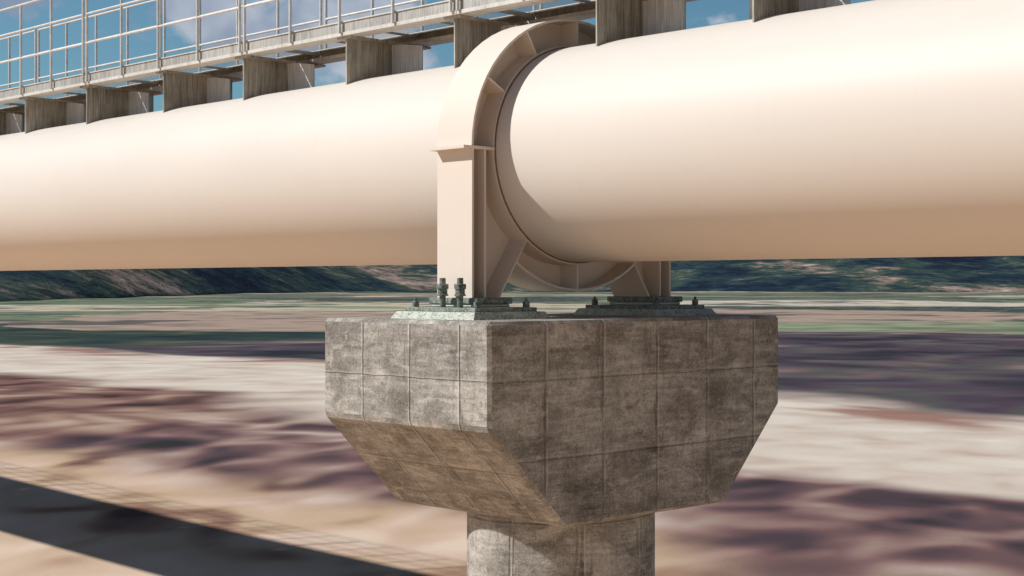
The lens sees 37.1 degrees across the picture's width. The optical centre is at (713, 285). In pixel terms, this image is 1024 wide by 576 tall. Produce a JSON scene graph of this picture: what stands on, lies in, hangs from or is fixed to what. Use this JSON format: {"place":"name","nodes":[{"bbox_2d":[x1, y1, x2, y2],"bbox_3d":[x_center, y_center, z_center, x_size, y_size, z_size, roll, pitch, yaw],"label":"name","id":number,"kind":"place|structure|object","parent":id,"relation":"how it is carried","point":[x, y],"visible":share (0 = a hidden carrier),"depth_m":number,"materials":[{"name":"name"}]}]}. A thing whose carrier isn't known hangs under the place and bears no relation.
{"place":"outdoors","nodes":[
{"label":"outdoors","id":0,"kind":"place"},
{"bbox_2d":[0,0,872,111],"label":"sky","id":1,"kind":"structure","parent":0,"point":[699,13],"materials":[{"name":"blue"}]},
{"bbox_2d":[0,291,1023,575],"bbox_3d":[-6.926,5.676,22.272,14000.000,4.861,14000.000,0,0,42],"label":"ground","id":2,"kind":"structure","parent":0,"point":[198,435],"depth_m":43.83,"materials":[{"name":"soil"}]},
{"bbox_2d":[325,313,777,575],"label":"concrete pier","id":3,"kind":"structure","parent":2,"relation":"on","point":[566,444],"depth_m":12.71,"materials":[{"name":"grey concrete"}]},
{"bbox_2d":[391,278,551,319],"bbox_3d":[-2.082,0.113,12.890,1.130,0.351,0.854,0,0,42],"label":"pipe bearing","id":4,"kind":"object","parent":3,"relation":"on","point":[459,307],"visible":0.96,"depth_m":12.63,"materials":[{"name":"metal"}]},
{"bbox_2d":[429,19,670,297],"bbox_3d":[-1.390,-1.141,13.666,0.483,2.493,2.610,0,0,42],"label":"support ring","id":5,"kind":"object","parent":4,"relation":"on","point":[487,247],"visible":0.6,"depth_m":12.94,"materials":[{"name":"beige paint"}]},
{"bbox_2d":[0,0,1023,270],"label":"pipeline","id":6,"kind":"object","parent":5,"relation":"on","point":[884,128],"depth_m":11.99,"materials":[{"name":"beige paint"}]},
{"bbox_2d":[0,111,24,134],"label":"walkway support","id":7,"kind":"object","parent":6,"relation":"attached to","point":[11,122],"visible":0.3,"depth_m":21.65,"materials":[{"name":"concrete"}]},
{"bbox_2d":[19,97,85,133],"bbox_3d":[-8.871,-2.259,20.389,0.885,0.499,0.869,0,0,-4],"label":"walkway support","id":8,"kind":"object","parent":6,"relation":"attached to","point":[42,113],"visible":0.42,"depth_m":20.22,"materials":[{"name":"concrete"}]},
{"bbox_2d":[0,73,157,111],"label":"walkway section","id":9,"kind":"object","parent":8,"relation":"on","point":[68,85],"visible":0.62,"depth_m":19.75,"materials":[{"name":"metal"}]},
{"bbox_2d":[0,0,84,94],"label":"railing panel","id":10,"kind":"object","parent":9,"relation":"attached to","point":[50,23],"visible":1,"depth_m":19.36,"materials":[{"name":"grey metal"}]},
{"bbox_2d":[38,0,161,97],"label":"railing panel","id":11,"kind":"object","parent":9,"relation":"attached to","point":[126,60],"visible":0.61,"depth_m":20.71,"materials":[{"name":"grey metal"}]},
{"bbox_2d":[80,85,162,124],"bbox_3d":[-7.566,-2.259,19.223,0.885,0.499,0.869,0,0,-4],"label":"walkway support","id":12,"kind":"object","parent":6,"relation":"attached to","point":[103,102],"visible":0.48,"depth_m":19.07,"materials":[{"name":"metal"}]},
{"bbox_2d":[156,70,242,112],"bbox_3d":[-6.131,-2.259,17.942,0.869,0.499,0.885,0,0,-2],"label":"walkway support","id":13,"kind":"object","parent":6,"relation":"attached to","point":[183,89],"visible":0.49,"depth_m":17.79,"materials":[{"name":"metal"}]},
{"bbox_2d":[87,41,318,91],"bbox_3d":[-6.131,-2.582,17.902,3.634,0.146,0.990,0,0,42],"label":"walkway section","id":14,"kind":"object","parent":13,"relation":"on","point":[218,55],"visible":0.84,"depth_m":17.66,"materials":[{"name":"metal"}]},
{"bbox_2d":[86,0,240,81],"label":"railing panel","id":15,"kind":"object","parent":14,"relation":"attached to","point":[158,26],"visible":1,"depth_m":17.52,"materials":[{"name":"grey metal"}]},
{"bbox_2d":[163,0,321,71],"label":"railing panel","id":16,"kind":"object","parent":14,"relation":"attached to","point":[277,29],"visible":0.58,"depth_m":18.28,"materials":[{"name":"grey metal"}]},
{"bbox_2d":[235,55,325,100],"bbox_3d":[-4.829,-2.259,16.780,0.885,0.499,0.869,0,0,-4],"label":"walkway support","id":17,"kind":"object","parent":6,"relation":"attached to","point":[263,75],"visible":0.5,"depth_m":16.62,"materials":[{"name":"metal"}]},
{"bbox_2d":[337,35,430,84],"bbox_3d":[-3.388,-2.259,15.493,0.885,0.499,0.869,0,0,-4],"label":"walkway support","id":18,"kind":"object","parent":6,"relation":"attached to","point":[367,58],"visible":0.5,"depth_m":15.34,"materials":[{"name":"metal"}]},
{"bbox_2d":[244,0,533,63],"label":"walkway section","id":19,"kind":"object","parent":18,"relation":"on","point":[408,18],"visible":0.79,"depth_m":15.35,"materials":[{"name":"metal"}]},
{"bbox_2d":[243,0,451,51],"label":"railing panel","id":20,"kind":"object","parent":19,"relation":"attached to","point":[245,6],"visible":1,"depth_m":15.67,"materials":[{"name":"grey metal"}]},
{"bbox_2d":[324,0,535,48],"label":"railing panel","id":21,"kind":"object","parent":19,"relation":"attached to","point":[372,9],"visible":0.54,"depth_m":16.44,"materials":[{"name":"grey metal"}]},
{"bbox_2d":[444,14,520,67],"bbox_3d":[-2.098,-2.259,14.341,0.885,0.499,0.869,0,0,-4],"label":"walkway support","id":22,"kind":"object","parent":6,"relation":"attached to","point":[471,33],"visible":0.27,"depth_m":14.10,"materials":[{"name":"metal"}]},
{"bbox_2d":[596,0,685,46],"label":"walkway support","id":23,"kind":"object","parent":6,"relation":"attached to","point":[619,19],"visible":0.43,"depth_m":12.93,"materials":[{"name":"metal"}]},
{"bbox_2d":[457,0,695,24],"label":"walkway section","id":24,"kind":"object","parent":23,"relation":"on","point":[582,9],"visible":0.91,"depth_m":13.91,"materials":[{"name":"metal"}]},
{"bbox_2d":[456,0,458,10],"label":"railing panel","id":25,"kind":"object","parent":24,"relation":"attached to","point":[457,5],"visible":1,"depth_m":13.83,"materials":[{"name":"grey metal"}]},
{"bbox_2d":[749,0,850,22],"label":"walkway support","id":26,"kind":"object","parent":6,"relation":"attached to","point":[760,9],"visible":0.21,"depth_m":11.78,"materials":[{"name":"metal"}]},
{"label":"walkway support","id":27,"kind":"object","parent":6,"relation":"attached to","visible":0},
{"bbox_2d":[0,104,24,112],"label":"walkway section","id":28,"kind":"object","parent":27,"relation":"on","point":[17,108],"visible":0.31,"depth_m":22.20,"materials":[{"name":"metal"}]},
{"bbox_2d":[0,30,36,106],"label":"railing panel","id":29,"kind":"object","parent":28,"relation":"attached to","point":[9,84],"visible":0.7,"depth_m":22.36,"materials":[{"name":"grey metal"}]},
{"bbox_2d":[573,296,716,315],"bbox_3d":[-0.660,0.197,14.483,1.130,0.182,0.854,0,0,42],"label":"pipe bearing","id":30,"kind":"object","parent":3,"relation":"on","point":[644,306],"visible":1,"depth_m":14.24,"materials":[{"name":"metal"}]},
{"bbox_2d":[0,256,1023,301],"bbox_3d":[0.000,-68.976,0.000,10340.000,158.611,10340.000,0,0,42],"label":"hills","id":31,"kind":"structure","parent":0,"point":[960,274],"depth_m":1196.05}
]}

